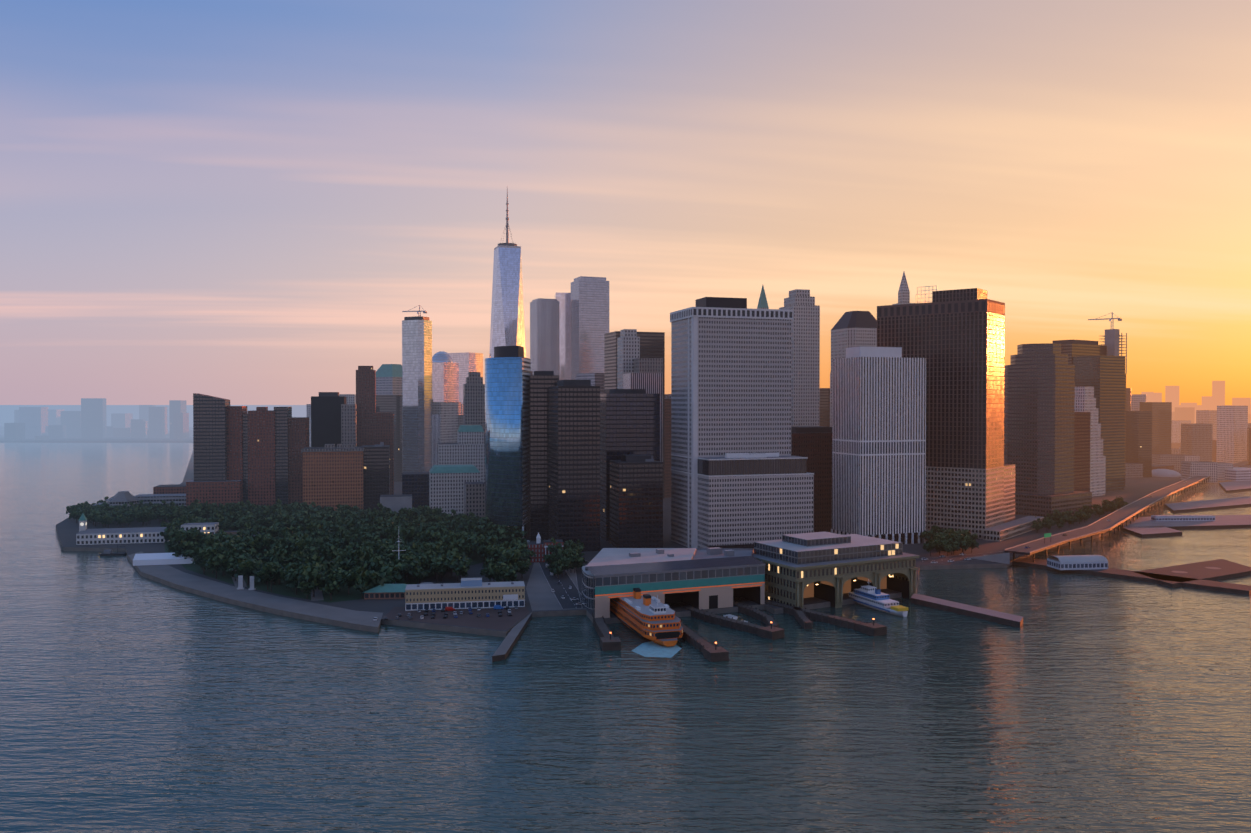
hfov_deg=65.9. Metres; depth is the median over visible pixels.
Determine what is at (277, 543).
tree
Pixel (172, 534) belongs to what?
tree
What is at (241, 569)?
tree
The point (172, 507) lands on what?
tree
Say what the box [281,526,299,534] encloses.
tree
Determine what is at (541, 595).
peter minuit plaza paving
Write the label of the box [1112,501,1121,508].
tree
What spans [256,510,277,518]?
tree
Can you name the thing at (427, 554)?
tree
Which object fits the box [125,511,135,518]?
tree
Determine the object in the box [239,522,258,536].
tree
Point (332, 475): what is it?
whitehall building
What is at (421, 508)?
tree
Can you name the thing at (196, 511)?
tree
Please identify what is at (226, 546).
tree
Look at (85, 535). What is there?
building
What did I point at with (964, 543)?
tree
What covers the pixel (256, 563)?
tree
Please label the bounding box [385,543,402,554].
tree
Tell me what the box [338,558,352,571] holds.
tree
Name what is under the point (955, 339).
skyscraper
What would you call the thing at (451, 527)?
tree
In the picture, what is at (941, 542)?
tree
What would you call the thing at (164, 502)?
tree
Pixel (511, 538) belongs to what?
tree
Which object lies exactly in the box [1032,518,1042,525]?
tree
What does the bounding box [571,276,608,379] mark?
skyscraper
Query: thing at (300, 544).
tree
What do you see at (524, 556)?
tree
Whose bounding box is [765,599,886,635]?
slip rack
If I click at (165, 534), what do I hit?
tree
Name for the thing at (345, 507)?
tree
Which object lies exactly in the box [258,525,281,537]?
tree
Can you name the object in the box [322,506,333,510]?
tree
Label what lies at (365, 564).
tree
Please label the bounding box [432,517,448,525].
tree
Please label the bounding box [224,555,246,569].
tree
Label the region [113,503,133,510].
tree
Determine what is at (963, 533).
tree
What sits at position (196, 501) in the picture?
tree
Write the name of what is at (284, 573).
tree
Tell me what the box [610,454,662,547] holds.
dark low block
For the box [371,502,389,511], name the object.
tree
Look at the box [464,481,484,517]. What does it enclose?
stone block
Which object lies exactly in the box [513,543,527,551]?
tree
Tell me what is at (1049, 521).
tree
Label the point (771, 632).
slip rack
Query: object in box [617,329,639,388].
stone tower
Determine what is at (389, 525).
tree
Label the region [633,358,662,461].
beige block
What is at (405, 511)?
tree
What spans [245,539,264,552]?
tree
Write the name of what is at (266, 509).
tree
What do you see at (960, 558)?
waterfront promenade
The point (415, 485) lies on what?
office building
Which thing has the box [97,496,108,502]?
tree
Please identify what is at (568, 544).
tree
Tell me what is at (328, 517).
tree
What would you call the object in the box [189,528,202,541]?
tree
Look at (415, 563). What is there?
tree
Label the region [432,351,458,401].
domed skyscraper
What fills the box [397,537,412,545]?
tree
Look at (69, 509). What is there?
tree
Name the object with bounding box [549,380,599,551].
dark tower
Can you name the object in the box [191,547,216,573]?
tree
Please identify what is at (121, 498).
museum jewish heritage
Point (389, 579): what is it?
tree
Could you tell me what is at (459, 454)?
stone block
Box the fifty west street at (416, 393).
[402,305,431,471]
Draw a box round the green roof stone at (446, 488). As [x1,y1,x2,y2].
[429,465,479,515]
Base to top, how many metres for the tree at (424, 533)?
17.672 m
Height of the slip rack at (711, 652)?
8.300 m
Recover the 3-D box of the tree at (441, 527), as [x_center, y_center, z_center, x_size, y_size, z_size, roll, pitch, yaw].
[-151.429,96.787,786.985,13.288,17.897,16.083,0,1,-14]
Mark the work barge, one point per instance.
(108, 553)
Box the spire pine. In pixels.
[892,272,914,304]
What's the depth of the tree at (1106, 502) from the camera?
1037.70 m
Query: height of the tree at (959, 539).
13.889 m
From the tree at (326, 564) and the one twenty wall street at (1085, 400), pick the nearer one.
the tree at (326, 564)
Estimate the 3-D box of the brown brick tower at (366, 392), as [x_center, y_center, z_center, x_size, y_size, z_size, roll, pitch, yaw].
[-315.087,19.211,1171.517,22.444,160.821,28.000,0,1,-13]
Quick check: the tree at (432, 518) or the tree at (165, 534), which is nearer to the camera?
the tree at (165, 534)
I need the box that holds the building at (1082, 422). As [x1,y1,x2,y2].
[1074,412,1090,491]
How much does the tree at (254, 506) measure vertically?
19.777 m
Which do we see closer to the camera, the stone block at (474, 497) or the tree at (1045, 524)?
the tree at (1045, 524)
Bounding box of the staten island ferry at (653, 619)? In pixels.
[610,588,682,646]
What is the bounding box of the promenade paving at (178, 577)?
[128,551,382,626]
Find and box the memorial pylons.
[237,575,255,589]
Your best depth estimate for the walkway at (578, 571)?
635.77 m
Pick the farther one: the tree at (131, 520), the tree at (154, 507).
the tree at (154, 507)
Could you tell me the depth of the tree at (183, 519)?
827.09 m
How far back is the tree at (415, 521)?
836.91 m
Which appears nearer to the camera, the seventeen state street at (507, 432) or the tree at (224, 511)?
the seventeen state street at (507, 432)
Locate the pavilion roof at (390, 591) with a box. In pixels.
[362,582,432,598]
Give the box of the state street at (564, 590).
[539,562,581,608]
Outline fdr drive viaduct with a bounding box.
[968,460,1248,563]
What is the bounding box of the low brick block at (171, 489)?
[153,484,185,493]
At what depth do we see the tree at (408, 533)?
754.94 m
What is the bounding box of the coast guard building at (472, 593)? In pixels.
[405,578,524,610]
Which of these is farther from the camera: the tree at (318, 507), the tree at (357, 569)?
the tree at (318, 507)
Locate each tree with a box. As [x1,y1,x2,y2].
[66,503,79,513]
[68,509,81,522]
[78,509,88,518]
[87,509,101,524]
[87,511,100,525]
[96,514,106,522]
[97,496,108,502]
[99,503,108,508]
[102,515,114,527]
[103,505,114,510]
[111,507,124,524]
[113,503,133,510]
[115,515,130,527]
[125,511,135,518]
[126,516,134,526]
[134,506,152,512]
[134,510,150,521]
[147,513,156,521]
[150,504,158,510]
[155,510,167,520]
[159,500,169,506]
[160,526,177,537]
[163,522,184,532]
[164,501,178,512]
[164,529,184,542]
[166,507,183,521]
[166,536,177,546]
[166,541,183,552]
[169,505,183,511]
[172,541,195,556]
[174,527,200,544]
[176,516,196,522]
[182,503,202,510]
[182,547,200,558]
[185,508,202,517]
[186,514,196,517]
[188,498,203,509]
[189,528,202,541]
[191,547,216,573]
[194,546,211,556]
[195,507,207,518]
[197,536,210,546]
[202,535,225,543]
[202,554,226,578]
[203,538,222,546]
[204,502,217,508]
[206,531,229,538]
[211,553,232,575]
[212,513,231,525]
[213,540,237,555]
[214,504,231,518]
[218,518,230,530]
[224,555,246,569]
[226,562,237,580]
[227,547,246,556]
[230,535,252,543]
[234,501,250,511]
[234,561,259,584]
[235,557,262,578]
[236,543,249,552]
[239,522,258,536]
[240,516,258,528]
[241,548,262,560]
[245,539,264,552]
[250,504,261,512]
[253,533,276,553]
[255,563,277,589]
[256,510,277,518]
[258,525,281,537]
[258,563,282,591]
[259,506,271,515]
[259,517,272,527]
[261,504,276,510]
[262,549,286,561]
[270,540,283,549]
[270,549,293,564]
[272,543,292,553]
[272,561,282,584]
[273,499,286,508]
[273,508,288,514]
[275,514,296,527]
[280,564,301,580]
[280,565,299,591]
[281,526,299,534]
[282,534,299,544]
[284,504,295,512]
[284,571,300,594]
[290,534,314,551]
[296,502,311,507]
[297,579,317,598]
[298,562,328,596]
[301,554,336,589]
[305,554,323,560]
[307,501,322,509]
[319,571,340,595]
[319,581,339,599]
[320,546,335,557]
[321,514,333,520]
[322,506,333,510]
[323,551,342,560]
[333,566,358,593]
[336,504,350,510]
[337,509,355,517]
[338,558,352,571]
[348,550,370,569]
[349,506,362,512]
[351,563,371,570]
[351,566,370,584]
[353,578,372,598]
[355,546,373,549]
[355,569,384,587]
[358,536,370,543]
[366,556,386,570]
[370,510,382,516]
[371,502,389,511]
[371,526,379,537]
[373,519,389,529]
[373,545,393,553]
[377,526,397,538]
[378,546,403,554]
[378,572,396,583]
[380,522,401,529]
[380,553,393,559]
[380,562,405,583]
[382,538,404,545]
[384,531,400,543]
[385,511,399,517]
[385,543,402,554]
[386,515,410,527]
[388,553,405,564]
[389,528,405,534]
[389,556,413,576]
[392,554,420,582]
[396,525,414,543]
[397,507,419,517]
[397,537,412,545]
[398,545,411,553]
[401,521,419,528]
[406,514,414,520]
[406,543,426,556]
[406,554,426,579]
[411,533,423,541]
[412,519,424,525]
[412,540,427,544]
[412,567,429,583]
[416,505,424,515]
[416,506,429,515]
[417,516,429,522]
[419,529,438,535]
[420,523,433,528]
[420,543,434,550]
[420,557,431,579]
[421,531,441,542]
[421,551,434,577]
[423,509,437,515]
[423,543,447,551]
[425,515,436,523]
[426,509,445,521]
[428,557,446,582]
[430,545,448,556]
[430,558,450,580]
[431,554,452,571]
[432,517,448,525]
[433,524,446,533]
[435,516,447,521]
[440,532,454,543]
[441,513,452,519]
[445,551,471,569]
[446,509,462,518]
[447,523,457,529]
[447,551,458,576]
[447,553,470,580]
[449,540,466,552]
[452,547,465,569]
[453,565,468,576]
[456,514,474,529]
[457,536,476,551]
[467,512,480,519]
[471,534,497,558]
[475,543,494,560]
[477,517,490,525]
[478,524,495,533]
[481,562,506,579]
[482,547,499,558]
[482,558,496,567]
[485,522,496,529]
[486,528,507,543]
[486,547,503,560]
[487,543,505,548]
[489,563,508,581]
[495,524,509,530]
[498,547,512,558]
[498,547,520,565]
[502,570,517,581]
[503,540,519,548]
[506,534,514,541]
[507,526,518,531]
[507,562,519,571]
[509,530,526,539]
[510,537,526,544]
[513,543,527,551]
[514,559,531,573]
[518,544,535,560]
[543,552,557,563]
[547,537,563,553]
[547,561,556,574]
[550,566,563,578]
[555,560,569,576]
[556,547,571,569]
[557,555,571,574]
[563,542,574,549]
[564,553,579,567]
[566,547,578,556]
[571,546,584,556]
[571,558,583,568]
[919,530,932,540]
[922,539,936,556]
[931,525,944,534]
[931,538,947,554]
[932,535,945,550]
[942,545,953,555]
[943,529,957,535]
[944,531,956,541]
[947,543,958,554]
[949,541,959,554]
[954,535,968,552]
[958,540,969,549]
[961,531,970,536]
[967,538,978,552]
[970,533,977,540]
[1031,523,1042,529]
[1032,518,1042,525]
[1040,519,1053,528]
[1043,518,1055,525]
[1051,509,1061,516]
[1052,512,1065,520]
[1057,518,1064,528]
[1064,510,1072,516]
[1065,517,1073,523]
[1073,512,1085,519]
[1076,514,1085,523]
[1086,508,1095,514]
[1096,509,1105,517]
[1101,499,1112,504]
[1106,503,1116,511]
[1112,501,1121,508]
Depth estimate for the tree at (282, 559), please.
641.93 m
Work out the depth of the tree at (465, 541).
722.88 m
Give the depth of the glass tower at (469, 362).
1886.96 m
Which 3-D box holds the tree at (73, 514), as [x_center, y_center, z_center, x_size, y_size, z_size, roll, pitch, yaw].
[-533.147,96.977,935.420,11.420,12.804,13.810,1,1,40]
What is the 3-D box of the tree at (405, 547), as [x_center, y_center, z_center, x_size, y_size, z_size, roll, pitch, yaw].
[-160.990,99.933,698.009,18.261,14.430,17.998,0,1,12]
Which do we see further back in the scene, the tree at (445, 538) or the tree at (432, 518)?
the tree at (432, 518)
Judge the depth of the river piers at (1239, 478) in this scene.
975.17 m
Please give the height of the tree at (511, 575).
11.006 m
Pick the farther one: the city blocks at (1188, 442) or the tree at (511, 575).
the city blocks at (1188, 442)
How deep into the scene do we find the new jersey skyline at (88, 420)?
3120.73 m
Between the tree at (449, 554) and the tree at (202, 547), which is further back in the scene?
the tree at (202, 547)
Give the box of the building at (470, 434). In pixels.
[457,425,483,443]
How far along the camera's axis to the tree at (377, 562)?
615.77 m
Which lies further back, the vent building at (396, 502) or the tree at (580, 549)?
the vent building at (396, 502)
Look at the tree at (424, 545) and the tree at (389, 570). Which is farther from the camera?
the tree at (424, 545)
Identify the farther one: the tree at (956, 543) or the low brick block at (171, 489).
the low brick block at (171, 489)
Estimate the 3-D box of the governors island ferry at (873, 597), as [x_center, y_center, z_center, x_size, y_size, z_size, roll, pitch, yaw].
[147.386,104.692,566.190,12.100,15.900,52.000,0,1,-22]
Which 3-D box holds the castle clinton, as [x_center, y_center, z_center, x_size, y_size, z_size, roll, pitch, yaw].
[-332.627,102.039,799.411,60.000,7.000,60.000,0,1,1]
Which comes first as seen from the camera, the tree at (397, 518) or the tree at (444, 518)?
the tree at (397, 518)
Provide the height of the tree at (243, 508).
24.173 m
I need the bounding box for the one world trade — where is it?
[489,190,525,357]
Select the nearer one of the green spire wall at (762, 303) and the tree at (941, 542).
the tree at (941, 542)
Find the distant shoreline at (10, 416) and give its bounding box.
[0,412,192,442]
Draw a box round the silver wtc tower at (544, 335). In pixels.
[530,298,559,379]
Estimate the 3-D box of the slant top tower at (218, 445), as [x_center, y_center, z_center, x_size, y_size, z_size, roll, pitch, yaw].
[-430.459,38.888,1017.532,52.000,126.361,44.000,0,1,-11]
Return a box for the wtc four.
[555,292,570,379]
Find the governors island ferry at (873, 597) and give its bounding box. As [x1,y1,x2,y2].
[849,582,907,616]
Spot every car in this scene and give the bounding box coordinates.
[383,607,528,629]
[445,607,454,610]
[494,605,502,609]
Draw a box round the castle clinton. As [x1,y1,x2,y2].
[206,531,259,535]
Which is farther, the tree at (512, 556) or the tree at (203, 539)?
the tree at (203, 539)
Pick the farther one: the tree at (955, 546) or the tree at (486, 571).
the tree at (955, 546)
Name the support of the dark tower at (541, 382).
on the ground at (68, 527)
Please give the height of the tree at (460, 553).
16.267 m
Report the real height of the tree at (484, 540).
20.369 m
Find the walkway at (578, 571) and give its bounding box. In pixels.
[575,562,588,608]
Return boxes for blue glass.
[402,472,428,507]
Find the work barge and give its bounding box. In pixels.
[99,544,126,555]
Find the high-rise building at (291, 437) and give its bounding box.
[274,407,308,503]
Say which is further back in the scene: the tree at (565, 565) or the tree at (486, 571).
the tree at (565, 565)
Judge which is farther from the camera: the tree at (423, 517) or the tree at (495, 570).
the tree at (423, 517)
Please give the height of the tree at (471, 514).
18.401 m
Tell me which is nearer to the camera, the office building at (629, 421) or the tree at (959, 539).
the tree at (959, 539)
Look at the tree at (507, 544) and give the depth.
701.09 m
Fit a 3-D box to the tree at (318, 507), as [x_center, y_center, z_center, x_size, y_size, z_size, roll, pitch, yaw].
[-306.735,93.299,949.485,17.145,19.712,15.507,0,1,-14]
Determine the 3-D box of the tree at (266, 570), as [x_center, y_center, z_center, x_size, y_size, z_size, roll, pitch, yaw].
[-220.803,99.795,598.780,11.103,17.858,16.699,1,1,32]
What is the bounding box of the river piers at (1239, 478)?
[1120,467,1250,536]
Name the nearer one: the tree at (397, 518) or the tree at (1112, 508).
the tree at (397, 518)
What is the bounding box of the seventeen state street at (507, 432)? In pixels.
[485,346,530,538]
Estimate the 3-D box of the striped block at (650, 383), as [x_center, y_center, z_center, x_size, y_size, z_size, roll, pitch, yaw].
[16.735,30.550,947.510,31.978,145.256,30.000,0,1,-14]
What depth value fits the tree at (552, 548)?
703.66 m
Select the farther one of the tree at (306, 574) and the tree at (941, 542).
the tree at (941, 542)
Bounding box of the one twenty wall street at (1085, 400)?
[1074,386,1105,495]
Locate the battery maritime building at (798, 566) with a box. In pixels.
[753,532,918,607]
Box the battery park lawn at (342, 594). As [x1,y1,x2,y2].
[165,518,521,602]
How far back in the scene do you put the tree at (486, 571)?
617.36 m
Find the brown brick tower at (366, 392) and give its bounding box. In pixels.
[356,366,375,446]
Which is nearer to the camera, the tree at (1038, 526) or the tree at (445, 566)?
the tree at (445, 566)
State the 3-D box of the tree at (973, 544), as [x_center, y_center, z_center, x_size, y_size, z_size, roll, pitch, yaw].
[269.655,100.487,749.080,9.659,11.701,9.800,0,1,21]
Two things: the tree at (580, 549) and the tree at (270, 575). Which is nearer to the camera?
the tree at (270, 575)
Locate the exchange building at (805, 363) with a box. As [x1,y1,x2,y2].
[779,289,819,425]
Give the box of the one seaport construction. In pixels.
[1088,312,1126,486]
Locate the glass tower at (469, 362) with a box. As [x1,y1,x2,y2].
[449,352,482,403]
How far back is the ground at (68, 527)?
702.43 m
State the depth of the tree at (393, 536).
721.26 m
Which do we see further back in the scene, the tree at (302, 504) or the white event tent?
the tree at (302, 504)
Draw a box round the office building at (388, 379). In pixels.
[376,364,401,394]
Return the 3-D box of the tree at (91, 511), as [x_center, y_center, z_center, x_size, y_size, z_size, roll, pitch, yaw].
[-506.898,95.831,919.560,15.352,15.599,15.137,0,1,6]
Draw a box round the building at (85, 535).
[61,513,218,549]
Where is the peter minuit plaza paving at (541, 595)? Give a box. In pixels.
[526,560,589,610]
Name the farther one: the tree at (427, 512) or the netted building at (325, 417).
the netted building at (325, 417)
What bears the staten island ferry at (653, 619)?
on the water
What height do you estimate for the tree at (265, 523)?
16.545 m
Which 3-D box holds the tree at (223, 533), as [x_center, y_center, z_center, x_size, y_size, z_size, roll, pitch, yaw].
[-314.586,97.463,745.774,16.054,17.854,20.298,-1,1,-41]
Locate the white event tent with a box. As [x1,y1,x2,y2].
[133,552,194,565]
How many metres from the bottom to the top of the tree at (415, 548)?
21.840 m
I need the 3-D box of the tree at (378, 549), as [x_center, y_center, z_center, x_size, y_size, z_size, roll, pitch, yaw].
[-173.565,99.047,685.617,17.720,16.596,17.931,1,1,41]
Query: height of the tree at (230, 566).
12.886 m
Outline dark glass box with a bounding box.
[361,442,389,509]
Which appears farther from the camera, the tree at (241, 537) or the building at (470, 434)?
the building at (470, 434)
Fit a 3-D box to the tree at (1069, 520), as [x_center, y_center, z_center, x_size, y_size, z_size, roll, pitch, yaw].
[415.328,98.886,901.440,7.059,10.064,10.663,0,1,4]
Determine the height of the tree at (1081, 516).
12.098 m
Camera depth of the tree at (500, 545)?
697.91 m
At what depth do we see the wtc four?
1721.07 m
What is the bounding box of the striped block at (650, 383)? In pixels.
[623,373,661,461]
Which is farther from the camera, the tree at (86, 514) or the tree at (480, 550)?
the tree at (86, 514)
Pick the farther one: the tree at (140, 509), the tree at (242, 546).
the tree at (140, 509)
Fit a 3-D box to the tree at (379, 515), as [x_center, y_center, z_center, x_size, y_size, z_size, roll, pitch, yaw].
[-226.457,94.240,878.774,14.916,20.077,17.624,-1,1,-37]
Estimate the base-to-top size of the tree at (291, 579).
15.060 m
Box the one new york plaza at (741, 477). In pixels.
[670,297,813,547]
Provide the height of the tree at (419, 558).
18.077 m
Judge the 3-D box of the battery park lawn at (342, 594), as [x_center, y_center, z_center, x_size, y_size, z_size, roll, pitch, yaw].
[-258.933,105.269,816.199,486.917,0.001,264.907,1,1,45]
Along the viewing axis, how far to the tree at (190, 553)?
700.20 m
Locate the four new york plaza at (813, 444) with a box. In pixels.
[791,426,834,531]
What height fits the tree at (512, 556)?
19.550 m
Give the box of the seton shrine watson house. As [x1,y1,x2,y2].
[527,532,562,561]
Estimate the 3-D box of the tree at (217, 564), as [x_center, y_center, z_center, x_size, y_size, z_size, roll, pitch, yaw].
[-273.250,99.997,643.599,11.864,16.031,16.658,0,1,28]
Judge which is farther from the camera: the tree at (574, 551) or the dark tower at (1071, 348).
the dark tower at (1071, 348)
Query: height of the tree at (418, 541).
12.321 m
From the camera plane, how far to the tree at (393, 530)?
772.85 m
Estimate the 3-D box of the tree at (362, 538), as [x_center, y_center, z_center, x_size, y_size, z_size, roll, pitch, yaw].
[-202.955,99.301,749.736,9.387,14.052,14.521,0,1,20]
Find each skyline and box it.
[4,398,192,439]
[1141,381,1250,413]
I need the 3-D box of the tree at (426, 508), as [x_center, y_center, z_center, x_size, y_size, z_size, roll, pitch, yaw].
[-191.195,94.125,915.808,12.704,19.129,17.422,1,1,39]
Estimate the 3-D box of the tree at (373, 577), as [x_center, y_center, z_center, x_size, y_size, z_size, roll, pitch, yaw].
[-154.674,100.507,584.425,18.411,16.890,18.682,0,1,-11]
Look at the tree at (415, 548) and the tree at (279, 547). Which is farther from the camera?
the tree at (279, 547)
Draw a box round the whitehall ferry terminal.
[582,547,765,617]
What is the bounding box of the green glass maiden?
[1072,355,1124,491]
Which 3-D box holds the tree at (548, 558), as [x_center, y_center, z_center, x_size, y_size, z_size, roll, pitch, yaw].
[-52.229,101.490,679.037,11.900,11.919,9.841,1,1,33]
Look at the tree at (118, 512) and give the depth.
916.83 m
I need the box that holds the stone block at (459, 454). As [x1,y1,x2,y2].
[437,443,484,482]
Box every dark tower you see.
[530,371,558,539]
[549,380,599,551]
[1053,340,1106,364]
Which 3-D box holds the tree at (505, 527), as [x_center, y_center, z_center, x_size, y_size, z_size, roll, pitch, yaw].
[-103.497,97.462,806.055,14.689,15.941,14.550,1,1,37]
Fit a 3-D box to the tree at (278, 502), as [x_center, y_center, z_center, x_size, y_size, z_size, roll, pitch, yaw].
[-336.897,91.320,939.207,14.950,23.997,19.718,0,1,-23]
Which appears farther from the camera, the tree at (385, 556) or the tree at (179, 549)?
the tree at (179, 549)
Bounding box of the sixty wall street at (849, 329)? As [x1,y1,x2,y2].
[831,311,876,426]
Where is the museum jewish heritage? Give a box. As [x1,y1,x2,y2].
[93,491,185,506]
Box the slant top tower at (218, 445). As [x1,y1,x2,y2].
[186,393,246,506]
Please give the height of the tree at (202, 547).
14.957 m
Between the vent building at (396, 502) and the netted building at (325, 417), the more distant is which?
the netted building at (325, 417)
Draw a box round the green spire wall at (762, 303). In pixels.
[757,285,768,308]
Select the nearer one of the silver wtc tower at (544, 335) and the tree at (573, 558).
the tree at (573, 558)
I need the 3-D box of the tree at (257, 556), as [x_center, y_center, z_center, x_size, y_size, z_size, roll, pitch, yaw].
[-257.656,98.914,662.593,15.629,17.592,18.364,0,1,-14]
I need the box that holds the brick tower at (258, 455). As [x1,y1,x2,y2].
[242,407,275,505]
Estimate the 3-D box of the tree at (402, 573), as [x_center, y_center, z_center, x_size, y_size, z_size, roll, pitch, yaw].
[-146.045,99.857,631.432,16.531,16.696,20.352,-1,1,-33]
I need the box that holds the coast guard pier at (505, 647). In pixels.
[492,613,531,661]
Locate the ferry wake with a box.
[632,641,681,657]
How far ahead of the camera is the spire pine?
1284.74 m
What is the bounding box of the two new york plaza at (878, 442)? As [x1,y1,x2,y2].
[831,347,926,543]
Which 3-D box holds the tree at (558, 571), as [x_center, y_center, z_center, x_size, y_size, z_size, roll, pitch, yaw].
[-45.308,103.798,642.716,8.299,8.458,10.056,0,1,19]
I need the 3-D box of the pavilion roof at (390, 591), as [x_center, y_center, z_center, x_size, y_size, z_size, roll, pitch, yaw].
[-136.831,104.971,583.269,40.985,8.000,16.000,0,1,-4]
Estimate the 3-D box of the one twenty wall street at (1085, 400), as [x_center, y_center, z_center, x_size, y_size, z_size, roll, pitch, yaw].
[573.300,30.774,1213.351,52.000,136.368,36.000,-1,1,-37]
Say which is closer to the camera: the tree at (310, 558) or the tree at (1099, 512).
the tree at (310, 558)
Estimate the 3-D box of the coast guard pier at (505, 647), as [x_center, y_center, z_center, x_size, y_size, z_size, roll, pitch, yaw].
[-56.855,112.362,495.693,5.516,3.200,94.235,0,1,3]
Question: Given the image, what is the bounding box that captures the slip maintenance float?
[723,614,749,622]
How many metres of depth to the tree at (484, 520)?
818.27 m
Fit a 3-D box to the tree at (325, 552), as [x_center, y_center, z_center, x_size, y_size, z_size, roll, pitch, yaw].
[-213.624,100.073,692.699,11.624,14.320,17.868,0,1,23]
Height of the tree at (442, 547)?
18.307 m
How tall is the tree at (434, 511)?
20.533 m
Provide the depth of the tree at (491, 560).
655.27 m
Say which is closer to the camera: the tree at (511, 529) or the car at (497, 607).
the car at (497, 607)
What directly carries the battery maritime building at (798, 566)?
on the ground at (68, 527)
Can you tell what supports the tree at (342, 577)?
on the battery park lawn at (342, 594)
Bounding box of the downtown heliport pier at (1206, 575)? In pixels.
[1012,555,1250,594]
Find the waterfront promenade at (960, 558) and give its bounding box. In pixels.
[916,542,1067,563]
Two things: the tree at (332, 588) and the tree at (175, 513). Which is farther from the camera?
the tree at (175, 513)
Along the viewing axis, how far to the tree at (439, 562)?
627.44 m
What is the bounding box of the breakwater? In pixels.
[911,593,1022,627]
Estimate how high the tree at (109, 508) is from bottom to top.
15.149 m
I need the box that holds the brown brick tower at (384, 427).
[375,412,393,494]
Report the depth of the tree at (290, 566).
607.93 m
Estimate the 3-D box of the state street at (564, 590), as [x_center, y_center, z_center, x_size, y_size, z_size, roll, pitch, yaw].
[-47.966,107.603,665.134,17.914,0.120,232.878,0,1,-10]
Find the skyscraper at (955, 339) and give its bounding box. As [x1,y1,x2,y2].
[877,286,1043,540]
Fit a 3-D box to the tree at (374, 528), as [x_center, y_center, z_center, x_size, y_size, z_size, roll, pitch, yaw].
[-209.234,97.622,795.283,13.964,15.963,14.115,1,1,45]
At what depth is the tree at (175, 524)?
806.63 m
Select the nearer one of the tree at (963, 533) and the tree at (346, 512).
the tree at (963, 533)
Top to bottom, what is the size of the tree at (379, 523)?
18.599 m
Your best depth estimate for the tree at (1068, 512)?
953.03 m
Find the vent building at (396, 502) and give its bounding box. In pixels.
[380,494,411,512]
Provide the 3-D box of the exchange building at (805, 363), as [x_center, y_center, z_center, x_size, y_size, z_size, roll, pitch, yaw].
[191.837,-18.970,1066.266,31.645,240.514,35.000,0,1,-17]
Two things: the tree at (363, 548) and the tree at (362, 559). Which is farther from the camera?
the tree at (363, 548)
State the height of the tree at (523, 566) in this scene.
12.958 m
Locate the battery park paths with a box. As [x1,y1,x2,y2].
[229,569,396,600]
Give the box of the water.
[0,405,1250,832]
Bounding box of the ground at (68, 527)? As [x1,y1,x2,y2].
[0,409,1212,636]
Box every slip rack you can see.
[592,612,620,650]
[681,622,728,661]
[685,606,783,639]
[733,601,777,627]
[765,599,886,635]
[791,604,811,628]
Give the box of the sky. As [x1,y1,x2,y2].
[0,0,1250,404]
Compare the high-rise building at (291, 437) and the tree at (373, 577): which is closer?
the tree at (373, 577)
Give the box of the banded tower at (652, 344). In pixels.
[604,331,664,498]
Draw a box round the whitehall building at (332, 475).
[302,444,363,510]
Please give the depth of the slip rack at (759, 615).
536.74 m
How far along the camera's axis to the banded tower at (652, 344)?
1165.23 m
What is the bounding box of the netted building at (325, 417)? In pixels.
[311,392,345,446]
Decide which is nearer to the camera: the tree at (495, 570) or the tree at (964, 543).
the tree at (495, 570)
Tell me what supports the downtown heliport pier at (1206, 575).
in the water
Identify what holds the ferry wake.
on the water
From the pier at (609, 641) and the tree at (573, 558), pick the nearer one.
the pier at (609, 641)
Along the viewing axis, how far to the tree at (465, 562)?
631.97 m
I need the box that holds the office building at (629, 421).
[600,389,659,540]
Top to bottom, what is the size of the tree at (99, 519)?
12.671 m
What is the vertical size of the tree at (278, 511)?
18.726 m
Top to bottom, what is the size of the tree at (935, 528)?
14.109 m
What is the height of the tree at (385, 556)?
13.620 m
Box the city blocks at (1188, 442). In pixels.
[0,371,1250,497]

